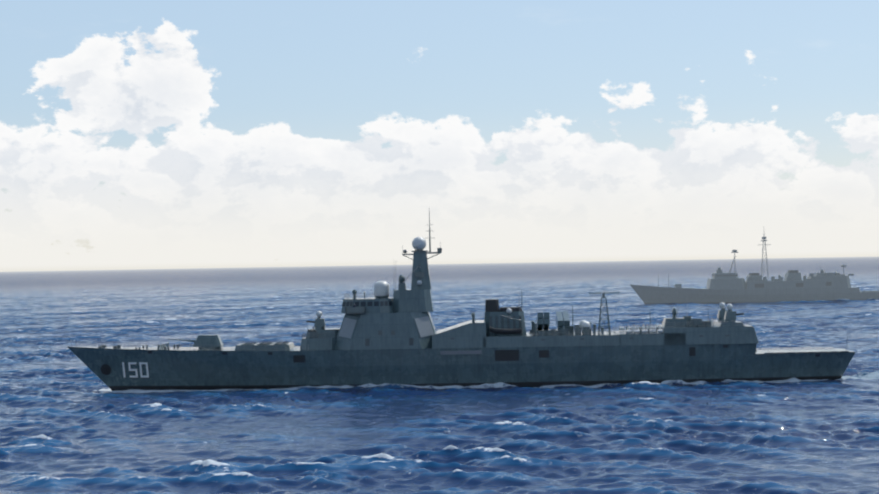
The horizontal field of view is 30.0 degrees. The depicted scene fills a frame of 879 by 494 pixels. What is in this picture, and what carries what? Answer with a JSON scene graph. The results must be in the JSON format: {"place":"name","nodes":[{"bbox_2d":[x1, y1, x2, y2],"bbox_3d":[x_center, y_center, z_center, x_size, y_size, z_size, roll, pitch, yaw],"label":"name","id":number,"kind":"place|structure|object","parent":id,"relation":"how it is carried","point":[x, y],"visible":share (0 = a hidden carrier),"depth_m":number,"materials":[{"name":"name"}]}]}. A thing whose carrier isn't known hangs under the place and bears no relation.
{"place":"outdoors","nodes":[
{"label":"outdoors","id":0,"kind":"place"},
{"bbox_2d":[0,257,878,493],"bbox_3d":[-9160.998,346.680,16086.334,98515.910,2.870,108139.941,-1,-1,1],"label":"sea","id":1,"kind":"structure","parent":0,"point":[71,422],"depth_m":270.04,"materials":[{"name":"liquid"}]},
{"bbox_2d":[67,208,854,390],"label":"destroyer","id":2,"kind":"object","parent":1,"relation":"on","point":[382,337],"visible":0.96,"depth_m":317.83,"materials":[{"name":"metal"}]},
{"bbox_2d":[630,234,878,303],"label":"frigate","id":3,"kind":"object","parent":1,"relation":"on","point":[721,287],"visible":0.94,"depth_m":880.07,"materials":[{"name":"metal"}]},
{"bbox_2d":[0,0,878,271],"label":"sky","id":4,"kind":"structure","parent":0,"point":[135,134],"materials":[{"name":"white"}]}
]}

